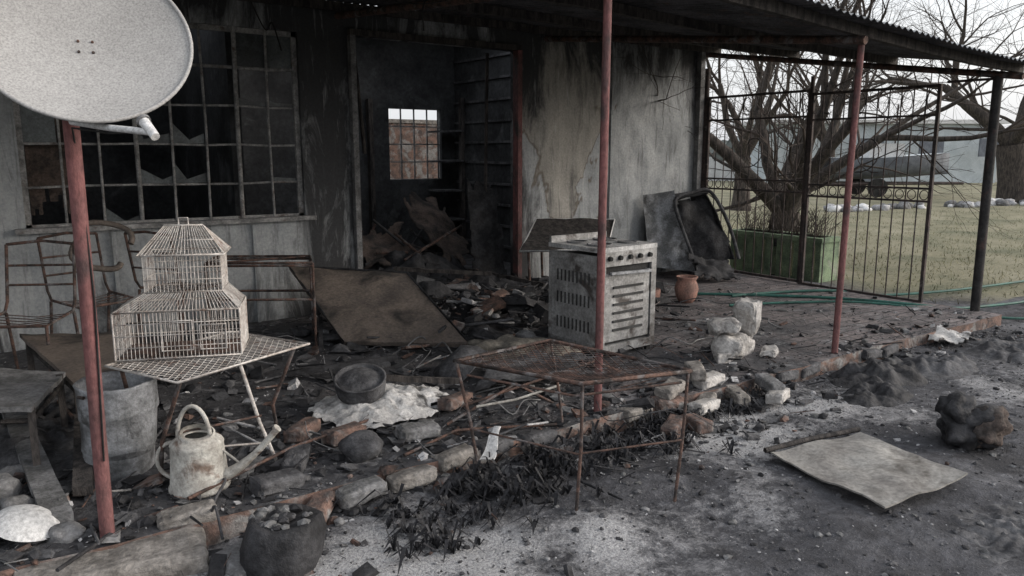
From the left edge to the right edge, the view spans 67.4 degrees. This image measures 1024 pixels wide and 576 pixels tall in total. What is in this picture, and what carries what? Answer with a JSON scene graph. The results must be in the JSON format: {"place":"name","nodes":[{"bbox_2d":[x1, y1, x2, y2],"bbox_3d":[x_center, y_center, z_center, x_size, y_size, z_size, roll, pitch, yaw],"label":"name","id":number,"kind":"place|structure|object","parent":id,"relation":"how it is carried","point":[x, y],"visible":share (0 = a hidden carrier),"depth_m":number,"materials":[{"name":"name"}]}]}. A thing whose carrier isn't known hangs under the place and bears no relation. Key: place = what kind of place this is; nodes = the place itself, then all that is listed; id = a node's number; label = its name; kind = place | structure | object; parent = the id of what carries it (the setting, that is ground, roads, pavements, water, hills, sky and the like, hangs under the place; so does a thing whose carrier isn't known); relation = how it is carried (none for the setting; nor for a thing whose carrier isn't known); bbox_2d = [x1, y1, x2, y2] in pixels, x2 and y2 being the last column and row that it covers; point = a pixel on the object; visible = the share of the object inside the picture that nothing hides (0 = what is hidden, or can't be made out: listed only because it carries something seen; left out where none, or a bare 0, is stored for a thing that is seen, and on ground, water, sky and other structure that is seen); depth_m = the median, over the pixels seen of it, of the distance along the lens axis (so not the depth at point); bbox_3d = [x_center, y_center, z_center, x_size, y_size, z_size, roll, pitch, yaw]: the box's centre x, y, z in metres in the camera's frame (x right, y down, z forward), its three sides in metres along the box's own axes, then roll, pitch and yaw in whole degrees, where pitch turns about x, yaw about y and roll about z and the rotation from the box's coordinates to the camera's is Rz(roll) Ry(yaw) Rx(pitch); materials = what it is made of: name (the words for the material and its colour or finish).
{"place":"outdoors","nodes":[
{"label":"outdoors","id":0,"kind":"place"},
{"bbox_2d":[124,230,222,342],"bbox_3d":[-2.500,-0.010,5.690,0.499,0.881,0.420,-27,28,-69],"label":"steel chair","id":1,"kind":"object","parent":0,"point":[132,264],"visible":0.46,"depth_m":5.54,"materials":[{"name":"metal"}]},
{"bbox_2d":[26,291,779,539],"bbox_3d":[0.090,0.405,5.482,6.048,0.117,3.658,-7,12,-34],"label":"rubble","id":2,"kind":"object","parent":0,"point":[217,495],"visible":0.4,"depth_m":5.01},
{"bbox_2d":[433,345,487,380],"bbox_3d":[-0.328,0.532,4.999,0.392,0.321,0.398,-7,12,-34],"label":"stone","id":3,"kind":"object","parent":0,"point":[446,367],"visible":0.62,"depth_m":4.87,"materials":[{"name":"grey stone"}]},
{"bbox_2d":[0,270,1001,575],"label":"veranda paving","id":4,"kind":"structure","parent":0,"point":[234,524],"depth_m":5.13,"materials":[{"name":"brick"}]},
{"bbox_2d":[0,368,67,465],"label":"table","id":5,"kind":"object","parent":4,"relation":"on","point":[28,391],"visible":0.99,"depth_m":3.53,"materials":[{"name":"grey wood"}]},
{"bbox_2d":[0,364,73,521],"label":"timber plank","id":6,"kind":"object","parent":4,"relation":"on","point":[45,488],"visible":0.51,"depth_m":3.24,"materials":[{"name":"grey wood"}]},
{"bbox_2d":[0,239,79,370],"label":"steel chair","id":7,"kind":"object","parent":4,"relation":"on","point":[8,326],"visible":0.89,"depth_m":4.80,"materials":[{"name":"brown metal"}]},
{"bbox_2d":[0,464,85,543],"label":"field stones","id":8,"kind":"object","parent":4,"relation":"on","point":[64,532],"visible":0.48,"depth_m":3.01,"materials":[{"name":"grey stone"}]},
{"bbox_2d":[0,504,59,541],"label":"white enamel lid","id":9,"kind":"object","parent":8,"relation":"on","point":[27,523],"visible":0.92,"depth_m":2.81,"materials":[{"name":"white metal"}]},
{"bbox_2d":[19,332,140,419],"bbox_3d":[-2.405,0.539,4.396,0.600,0.382,1.400,-7,12,-34],"label":"table","id":10,"kind":"object","parent":4,"relation":"on","point":[62,352],"visible":0.55,"depth_m":4.36,"materials":[{"name":"wood"}]},
{"bbox_2d":[72,412,93,495],"bbox_3d":[-1.966,0.735,3.520,0.080,0.107,0.890,-5,11,-27],"label":"timber plank","id":11,"kind":"object","parent":4,"relation":"on","point":[82,478],"visible":0.58,"depth_m":3.29,"materials":[{"name":"grey wood"}]},
{"bbox_2d":[36,231,144,342],"bbox_3d":[-2.881,0.065,5.259,0.499,0.881,0.420,6,12,32],"label":"steel chair","id":12,"kind":"object","parent":4,"relation":"on","point":[108,303],"visible":0.67,"depth_m":5.25,"materials":[{"name":"brown metal"}]},
{"bbox_2d":[68,220,134,271],"bbox_3d":[-2.712,-0.280,5.087,0.408,0.337,0.199,-7,12,-34],"label":"bent hoop","id":13,"kind":"object","parent":12,"relation":"attached to","point":[131,241],"visible":0.61,"depth_m":5.10,"materials":[{"name":"metal"}]},
{"bbox_2d":[72,371,158,480],"bbox_3d":[-1.756,0.617,3.445,0.337,0.436,0.326,-7,12,-34],"label":"galvanised tub","id":14,"kind":"object","parent":4,"relation":"on","point":[131,419],"visible":0.82,"depth_m":3.35,"materials":[{"name":"metal"}]},
{"bbox_2d":[156,499,217,529],"bbox_3d":[-1.270,0.894,3.009,0.227,0.087,0.112,-5,11,-29],"label":"brick","id":15,"kind":"object","parent":4,"relation":"on","point":[201,512],"visible":0.81,"depth_m":2.98,"materials":[{"name":"grey brick"}]},
{"bbox_2d":[104,330,309,486],"bbox_3d":[-1.413,0.565,3.573,0.636,0.558,0.740,6,11,30],"label":"table","id":16,"kind":"object","parent":4,"relation":"on","point":[240,364],"visible":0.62,"depth_m":3.40,"materials":[{"name":"paint"}]},
{"bbox_2d":[110,217,248,361],"bbox_3d":[-1.504,-0.015,3.487,0.528,0.612,0.310,-2,10,-14],"label":"birdcage","id":17,"kind":"object","parent":16,"relation":"on","point":[182,347],"visible":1,"depth_m":3.44,"materials":[{"name":"beige metal"}]},
{"bbox_2d":[155,404,280,498],"bbox_3d":[-1.255,0.668,3.282,0.520,0.375,0.243,-3,10,-17],"label":"watering can","id":18,"kind":"object","parent":4,"relation":"on","point":[198,460],"visible":0.99,"depth_m":3.20,"materials":[{"name":"white paint"}]},
{"bbox_2d":[204,255,317,346],"bbox_3d":[-1.864,0.092,5.798,0.832,0.640,0.424,-1,10,-3],"label":"steel table frame","id":19,"kind":"object","parent":4,"relation":"on","point":[242,259],"visible":0.69,"depth_m":5.63,"materials":[{"name":"metal"}]},
{"bbox_2d":[0,246,548,487],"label":"rubble mound","id":20,"kind":"object","parent":4,"relation":"on","point":[57,438],"visible":0.31,"depth_m":4.53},
{"bbox_2d":[289,266,467,346],"bbox_3d":[-1.051,0.118,5.990,0.838,0.479,1.619,-7,12,-34],"label":"fallen door panel","id":21,"kind":"structure","parent":20,"relation":"on","point":[359,306],"depth_m":5.95,"materials":[{"name":"brown wood"}]},
{"bbox_2d":[362,178,506,274],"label":"fallen ceiling panel","id":22,"kind":"structure","parent":20,"relation":"on","point":[433,221],"depth_m":8.06,"materials":[{"name":"wood"}]},
{"bbox_2d":[249,467,305,496],"bbox_3d":[-1.000,0.828,3.277,0.114,0.095,0.224,9,14,43],"label":"brick","id":23,"kind":"object","parent":4,"relation":"on","point":[268,484],"visible":0.98,"depth_m":3.23,"materials":[{"name":"grey stone"}]},
{"bbox_2d":[280,443,310,472],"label":"brick","id":24,"kind":"object","parent":4,"relation":"on","point":[301,451],"visible":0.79,"depth_m":3.48,"materials":[{"name":"grey brick"}]},
{"bbox_2d":[283,417,320,442],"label":"brick","id":25,"kind":"object","parent":4,"relation":"on","point":[295,432],"visible":0.95,"depth_m":3.80,"materials":[{"name":"brown brick"}]},
{"bbox_2d":[321,422,366,445],"bbox_3d":[-0.831,0.723,3.813,0.112,0.085,0.223,8,13,39],"label":"brick","id":26,"kind":"object","parent":4,"relation":"on","point":[335,435],"visible":0.7,"depth_m":3.75,"materials":[{"name":"brown brick"}]},
{"bbox_2d":[338,430,382,462],"bbox_3d":[-0.699,0.742,3.596,0.213,0.155,0.191,-7,12,-34],"label":"round stone","id":27,"kind":"object","parent":4,"relation":"on","point":[360,446],"visible":0.98,"depth_m":3.53,"materials":[{"name":"grey stone"}]},
{"bbox_2d":[307,382,448,428],"bbox_3d":[-0.723,0.604,4.285,0.814,0.120,0.677,-7,12,-34],"label":"ashen cloth","id":28,"kind":"object","parent":4,"relation":"on","point":[394,403],"visible":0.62,"depth_m":4.12,"materials":[{"name":"grey fabric"}]},
{"bbox_2d":[333,363,385,404],"bbox_3d":[-0.830,0.537,4.209,0.291,0.186,0.295,-7,12,-34],"label":"burnt pot","id":29,"kind":"object","parent":28,"relation":"on","point":[358,383],"visible":1,"depth_m":4.17,"materials":[{"name":"grey metal"}]},
{"bbox_2d":[187,360,625,499],"bbox_3d":[-0.288,0.623,3.980,2.682,0.216,0.485,-6,12,-30],"label":"steel rod","id":30,"kind":"object","parent":4,"relation":"on","point":[486,399],"visible":0.75,"depth_m":3.92,"materials":[{"name":"brown metal"}]},
{"bbox_2d":[394,420,441,441],"bbox_3d":[-0.471,0.718,3.853,0.227,0.085,0.110,-6,11,-29],"label":"brick","id":31,"kind":"object","parent":4,"relation":"on","point":[410,431],"visible":0.98,"depth_m":3.82,"materials":[{"name":"grey brick"}]},
{"bbox_2d":[437,392,472,410],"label":"brick","id":32,"kind":"object","parent":4,"relation":"on","point":[453,402],"visible":0.81,"depth_m":4.21,"materials":[{"name":"brown brick"}]},
{"bbox_2d":[286,267,734,383],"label":"charred beam","id":33,"kind":"structure","parent":4,"relation":"on","point":[389,377],"depth_m":4.96,"materials":[{"name":"black wood"}]},
{"bbox_2d":[473,350,593,392],"bbox_3d":[0.158,0.507,4.819,0.836,0.132,0.557,-1,10,-4],"label":"bent roofing sheet","id":34,"kind":"object","parent":4,"relation":"on","point":[482,384],"visible":0.46,"depth_m":4.71,"materials":[{"name":"brown metal"}]},
{"bbox_2d":[519,218,614,279],"bbox_3d":[0.562,-0.281,7.577,1.056,0.765,0.697,-1,10,-5],"label":"table","id":35,"kind":"object","parent":4,"relation":"on","point":[541,232],"visible":0.62,"depth_m":7.61,"materials":[{"name":"metal"}]},
{"bbox_2d":[548,231,656,358],"bbox_3d":[0.663,0.037,5.575,0.584,0.825,0.554,-8,13,-38],"label":"cooking stove","id":36,"kind":"object","parent":4,"relation":"on","point":[630,291],"visible":0.88,"depth_m":5.41,"materials":[{"name":"metal"}]},
{"bbox_2d":[593,0,611,411],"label":"veranda post","id":37,"kind":"object","parent":4,"relation":"on","point":[604,135],"visible":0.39,"depth_m":4.01,"materials":[{"name":"red metal"}]},
{"bbox_2d":[239,0,1023,79],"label":"purlins","id":38,"kind":"object","parent":37,"relation":"attached to","point":[732,36],"visible":0.99,"depth_m":6.23,"materials":[{"name":"metal"}]},
{"bbox_2d":[327,0,1023,63],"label":"roof sheets","id":39,"kind":"object","parent":38,"relation":"on","point":[719,12],"visible":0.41,"depth_m":5.81,"materials":[{"name":"metal"}]},
{"bbox_2d":[655,288,660,296],"bbox_3d":[1.347,0.074,7.353,0.150,0.140,0.150,-7,12,-34],"label":"clay pot","id":40,"kind":"object","parent":4,"relation":"on","point":[657,292],"visible":0.14,"depth_m":7.29,"materials":[{"name":"ceramic"}]},
{"bbox_2d":[674,275,698,302],"bbox_3d":[1.678,0.011,7.392,0.230,0.250,0.230,-7,12,-34],"label":"clay pot","id":41,"kind":"object","parent":4,"relation":"on","point":[686,287],"visible":0.97,"depth_m":7.31,"materials":[{"name":"ceramic"}]},
{"bbox_2d":[692,370,725,389],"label":"brick","id":42,"kind":"object","parent":4,"relation":"on","point":[714,378],"visible":0.84,"depth_m":4.69,"materials":[{"name":"paint"}]},
{"bbox_2d":[685,361,706,380],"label":"brick","id":43,"kind":"object","parent":42,"relation":"on","point":[699,373],"visible":0.85,"depth_m":4.63,"materials":[{"name":"grey brick"}]},
{"bbox_2d":[831,45,864,353],"bbox_3d":[2.333,-0.536,5.357,0.103,2.311,0.061,-7,12,-34],"label":"veranda post","id":44,"kind":"object","parent":4,"relation":"on","point":[848,187],"visible":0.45,"depth_m":5.33,"materials":[{"name":"red metal"}]},
{"bbox_2d":[467,334,580,361],"bbox_3d":[0.078,0.435,5.357,0.439,0.200,0.816,-33,35,-72],"label":"burnt sack","id":45,"kind":"object","parent":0,"point":[504,341],"visible":0.49,"depth_m":5.28,"materials":[{"name":"grey fabric"}]},
{"bbox_2d":[190,181,1023,575],"bbox_3d":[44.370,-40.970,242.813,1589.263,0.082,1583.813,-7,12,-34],"label":"ground","id":46,"kind":"structure","parent":0,"point":[692,555],"depth_m":3.38,"materials":[{"name":"soil"}]},
{"bbox_2d":[15,525,246,575],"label":"concrete footing","id":47,"kind":"object","parent":46,"relation":"on","point":[175,552],"visible":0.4,"depth_m":2.75,"materials":[{"name":"grey concrete"}]},
{"bbox_2d":[62,120,114,537],"bbox_3d":[-1.505,0.207,2.734,0.072,1.750,0.069,-7,12,-34],"label":"veranda post","id":48,"kind":"object","parent":47,"relation":"on","point":[76,184],"visible":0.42,"depth_m":2.71,"materials":[{"name":"red metal"}]},
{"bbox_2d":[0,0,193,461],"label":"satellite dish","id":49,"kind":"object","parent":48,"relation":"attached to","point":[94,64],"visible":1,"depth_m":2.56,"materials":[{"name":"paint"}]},
{"bbox_2d":[23,29,510,274],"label":"walls","id":50,"kind":"structure","parent":46,"relation":"on","point":[448,82],"depth_m":9.57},
{"bbox_2d":[388,108,440,179],"bbox_3d":[-1.344,-1.972,10.541,0.817,0.967,0.027,-7,12,-34],"label":"back window","id":51,"kind":"structure","parent":50,"relation":"attached to","point":[414,144],"depth_m":10.55,"materials":[{"name":"metal"}]},
{"bbox_2d":[239,503,326,575],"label":"burnt bucket","id":52,"kind":"object","parent":46,"relation":"on","point":[283,539],"visible":1,"depth_m":2.73,"materials":[{"name":"grey metal"}]},
{"bbox_2d":[304,491,336,520],"bbox_3d":[-0.803,0.914,3.182,0.113,0.080,0.223,1,10,3],"label":"brick","id":53,"kind":"object","parent":46,"relation":"on","point":[322,502],"visible":0.6,"depth_m":3.18,"materials":[{"name":"brick"}]},
{"bbox_2d":[0,0,705,352],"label":"front wall","id":54,"kind":"structure","parent":46,"relation":"on","point":[561,101],"depth_m":6.79,"materials":[{"name":"concrete"}]},
{"bbox_2d":[12,23,303,227],"bbox_3d":[-2.723,-1.292,6.076,2.061,1.550,0.258,-7,12,-34],"label":"front window","id":55,"kind":"structure","parent":54,"relation":"attached to","point":[41,137],"depth_m":6.05,"materials":[{"name":"metal"}]},
{"bbox_2d":[347,28,522,277],"bbox_3d":[-0.751,-1.091,7.482,1.830,2.550,0.395,-7,12,-34],"label":"door frame","id":56,"kind":"object","parent":54,"relation":"attached to","point":[355,106],"visible":0.68,"depth_m":7.16,"materials":[{"name":"red paint"}]},
{"bbox_2d":[335,474,386,509],"bbox_3d":[-0.657,0.882,3.317,0.225,0.091,0.111,-8,13,-40],"label":"brick","id":57,"kind":"object","parent":46,"relation":"on","point":[351,494],"visible":0.95,"depth_m":3.28,"materials":[{"name":"grey brick"}]},
{"bbox_2d":[386,463,437,492],"bbox_3d":[-0.453,0.857,3.460,0.228,0.085,0.118,-7,12,-34],"label":"brick","id":58,"kind":"object","parent":46,"relation":"on","point":[412,477],"visible":0.94,"depth_m":3.42,"materials":[{"name":"white stone"}]},
{"bbox_2d":[389,119,437,178],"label":"brick wall","id":59,"kind":"structure","parent":46,"relation":"on","point":[408,152],"depth_m":12.68,"materials":[{"name":"brown brick"}]},
{"bbox_2d":[432,443,478,471],"bbox_3d":[-0.272,0.809,3.667,0.226,0.080,0.110,-10,14,-44],"label":"brick","id":60,"kind":"object","parent":46,"relation":"on","point":[453,457],"visible":0.82,"depth_m":3.63,"materials":[{"name":"beige brick"}]},
{"bbox_2d":[471,435,513,454],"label":"brick","id":61,"kind":"object","parent":46,"relation":"on","point":[481,444],"visible":0.52,"depth_m":3.79,"materials":[{"name":"white stone"}]},
{"bbox_2d":[0,262,1023,575],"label":"burnt debris","id":62,"kind":"object","parent":46,"relation":"on","point":[492,298],"visible":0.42,"depth_m":4.35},
{"bbox_2d":[479,426,500,459],"bbox_3d":[-0.087,0.746,3.685,0.073,0.116,0.180,4,11,22],"label":"white shard","id":63,"kind":"object","parent":62,"relation":"on","point":[492,445],"visible":0.95,"depth_m":3.68,"materials":[{"name":"white ceramic"}]},
{"bbox_2d":[476,384,559,407],"bbox_3d":[0.039,0.572,4.068,0.470,0.083,0.025,-3,10,-19],"label":"white stick","id":64,"kind":"object","parent":62,"relation":"on","point":[515,399],"visible":0.97,"depth_m":4.05,"materials":[{"name":"paint"}]},
{"bbox_2d":[25,275,1023,575],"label":"ash flakes","id":65,"kind":"object","parent":46,"relation":"on","point":[397,449],"visible":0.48,"depth_m":3.70,"materials":[{"name":"grey"}]},
{"bbox_2d":[517,427,557,448],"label":"brick","id":66,"kind":"object","parent":46,"relation":"on","point":[545,435],"visible":0.71,"depth_m":3.91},
{"bbox_2d":[332,384,800,575],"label":"charred plants","id":67,"kind":"object","parent":46,"relation":"on","point":[562,462],"visible":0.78,"depth_m":3.44,"materials":[{"name":"black plant"}]},
{"bbox_2d":[453,339,692,510],"bbox_3d":[0.272,0.633,3.527,0.685,0.582,0.878,-9,13,-42],"label":"table","id":68,"kind":"object","parent":46,"relation":"on","point":[583,378],"visible":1,"depth_m":3.46,"materials":[{"name":"metal"}]},
{"bbox_2d":[207,320,1023,575],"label":"soil clods","id":69,"kind":"object","parent":46,"relation":"on","point":[714,505],"visible":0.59,"depth_m":3.30,"materials":[{"name":"soil"}]},
{"bbox_2d":[617,406,652,421],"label":"brick","id":70,"kind":"object","parent":46,"relation":"on","point":[630,411],"visible":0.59,"depth_m":4.26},
{"bbox_2d":[650,395,688,411],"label":"brick","id":71,"kind":"object","parent":46,"relation":"on","point":[677,401],"visible":0.59,"depth_m":4.41,"materials":[{"name":"brown brick"}]},
{"bbox_2d":[655,376,685,400],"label":"brick","id":72,"kind":"object","parent":71,"relation":"on","point":[668,392],"visible":0.85,"depth_m":4.44,"materials":[{"name":"white stone"}]},
{"bbox_2d":[660,415,686,438],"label":"brick","id":73,"kind":"object","parent":46,"relation":"on","point":[670,424],"visible":0.7,"depth_m":4.10,"materials":[{"name":"brown brick"}]},
{"bbox_2d":[681,413,713,433],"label":"brick","id":74,"kind":"object","parent":46,"relation":"on","point":[701,426],"visible":0.73,"depth_m":4.11,"materials":[{"name":"brown brick"}]},
{"bbox_2d":[687,398,719,415],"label":"brick","id":75,"kind":"object","parent":46,"relation":"on","point":[705,405],"visible":0.83,"depth_m":4.38,"materials":[{"name":"paint"}]},
{"bbox_2d":[697,392,716,399],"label":"brick","id":76,"kind":"object","parent":46,"relation":"on","point":[713,395],"visible":0.4,"depth_m":4.56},
{"bbox_2d":[709,140,735,160],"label":"distant trees","id":77,"kind":"object","parent":46,"relation":"on","point":[728,143],"depth_m":79.56,"materials":[{"name":"grey plant"}]},
{"bbox_2d":[725,384,750,405],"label":"brick","id":78,"kind":"object","parent":46,"relation":"on","point":[732,389],"visible":0.81,"depth_m":4.61,"materials":[{"name":"grey brick"}]},
{"bbox_2d":[765,387,789,404],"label":"brick","id":79,"kind":"object","parent":46,"relation":"on","point":[778,397],"visible":0.9,"depth_m":4.59,"materials":[{"name":"paint"}]},
{"bbox_2d":[754,373,785,391],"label":"brick","id":80,"kind":"object","parent":79,"relation":"on","point":[767,381],"visible":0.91,"depth_m":4.74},
{"bbox_2d":[729,204,841,282],"bbox_3d":[3.358,-0.598,9.535,0.506,0.871,1.434,-7,12,-34],"label":"planter trough","id":81,"kind":"object","parent":46,"relation":"on","point":[818,255],"visible":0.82,"depth_m":9.36,"materials":[{"name":"green"}]},
{"bbox_2d":[776,370,799,382],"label":"brick","id":82,"kind":"object","parent":46,"relation":"on","point":[784,376],"visible":0.65,"depth_m":5.05,"materials":[{"name":"grey brick"}]},
{"bbox_2d":[706,0,876,210],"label":"bare tree","id":83,"kind":"object","parent":46,"relation":"on","point":[742,194],"visible":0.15,"depth_m":20.29,"materials":[{"name":"brown plant"}]},
{"bbox_2d":[796,360,820,377],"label":"brick","id":84,"kind":"object","parent":46,"relation":"on","point":[814,367],"visible":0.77,"depth_m":5.20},
{"bbox_2d":[597,0,1023,251],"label":"bare tree","id":85,"kind":"object","parent":46,"relation":"on","point":[844,84],"visible":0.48,"depth_m":10.59,"materials":[{"name":"brown plant"}]},
{"bbox_2d":[700,68,992,302],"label":"wrought iron gate","id":86,"kind":"structure","parent":46,"relation":"on","point":[810,116],"depth_m":8.12,"materials":[{"name":"black metal"}]},
{"bbox_2d":[708,157,996,181],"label":"boundary wall","id":87,"kind":"structure","parent":46,"relation":"on","point":[719,174],"depth_m":42.71,"materials":[{"name":"grey concrete"}]},
{"bbox_2d":[716,0,1002,180],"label":"bare tree","id":88,"kind":"object","parent":46,"relation":"on","point":[809,83],"visible":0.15,"depth_m":36.30,"materials":[{"name":"brown plant"}]},
{"bbox_2d":[697,280,1023,319],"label":"garden hose","id":89,"kind":"object","parent":46,"relation":"on","point":[844,300],"visible":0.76,"depth_m":7.61,"materials":[{"name":"green rubber"}]},
{"bbox_2d":[763,427,967,508],"bbox_3d":[1.696,0.822,3.643,0.668,0.072,0.738,-4,11,-24],"label":"metal sheet","id":90,"kind":"object","parent":46,"relation":"on","point":[881,473],"visible":1,"depth_m":3.60,"materials":[{"name":"grey metal"}]},
{"bbox_2d":[731,119,1010,182],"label":"farm shed","id":91,"kind":"structure","parent":46,"relation":"on","point":[973,158],"depth_m":39.45,"materials":[{"name":"grey paint"}]},
{"bbox_2d":[861,348,881,359],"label":"brick","id":92,"kind":"object","parent":46,"relation":"on","point":[866,354],"visible":0.83,"depth_m":5.59,"materials":[{"name":"grey brick"}]},
{"bbox_2d":[881,343,898,357],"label":"brick","id":93,"kind":"object","parent":46,"relation":"on","point":[887,350],"visible":0.62,"depth_m":5.75,"materials":[{"name":"grey brick"}]},
{"bbox_2d":[821,105,963,196],"bbox_3d":[13.651,-4.915,27.503,5.099,3.199,1.858,0,10,0],"label":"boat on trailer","id":94,"kind":"object","parent":46,"relation":"on","point":[914,164],"visible":0.64,"depth_m":27.01,"materials":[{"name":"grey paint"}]},
{"bbox_2d":[801,0,1023,202],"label":"bare tree","id":95,"kind":"object","parent":46,"relation":"on","point":[1009,166],"visible":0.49,"depth_m":23.90,"materials":[{"name":"brown plant"}]},
{"bbox_2d":[823,198,1023,211],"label":"stone edging","id":96,"kind":"object","parent":46,"relation":"on","point":[888,207],"visible":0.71,"depth_m":21.13,"materials":[{"name":"white stone"}]},
{"bbox_2d":[828,338,1023,566],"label":"burnt mound","id":97,"kind":"object","parent":46,"relation":"on","point":[870,381],"visible":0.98,"depth_m":5.04,"materials":[{"name":"grey soil"}]},
{"bbox_2d":[928,323,970,343],"bbox_3d":[3.471,0.361,6.095,0.301,0.108,0.430,7,12,36],"label":"crumpled white sheet","id":98,"kind":"object","parent":46,"relation":"on","point":[953,337],"visible":1,"depth_m":6.13,"materials":[{"name":"fabric"}]},
{"bbox_2d":[935,390,1013,451],"bbox_3d":[2.399,0.702,4.008,0.448,0.345,0.342,-7,12,-34],"label":"burnt stump","id":99,"kind":"object","parent":46,"relation":"on","point":[965,422],"visible":0.97,"depth_m":3.92,"materials":[{"name":"grey wood"}]},
{"bbox_2d":[970,76,1003,310],"bbox_3d":[4.216,-0.744,6.832,0.112,2.211,0.107,-7,12,-34],"label":"veranda post","id":100,"kind":"object","parent":46,"relation":"on","point":[988,173],"visible":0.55,"depth_m":6.79,"materials":[{"name":"black metal"}]},
{"bbox_2d":[643,188,740,280],"bbox_3d":[2.130,-0.624,8.772,1.010,1.019,0.974,-7,12,-34],"label":"burnt steel cabinet","id":101,"kind":"object","parent":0,"point":[688,236],"visible":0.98,"depth_m":8.84,"materials":[{"name":"grey metal"}]},
{"bbox_2d":[388,0,1023,140],"label":"sky","id":102,"kind":"structure","parent":0,"point":[1014,102],"materials":[{"name":"white"}]},
{"bbox_2d":[717,199,1023,303],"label":"dry grass","id":103,"kind":"structure","parent":0,"point":[953,217],"depth_m":11.88,"materials":[{"name":"green plant"}]}
]}

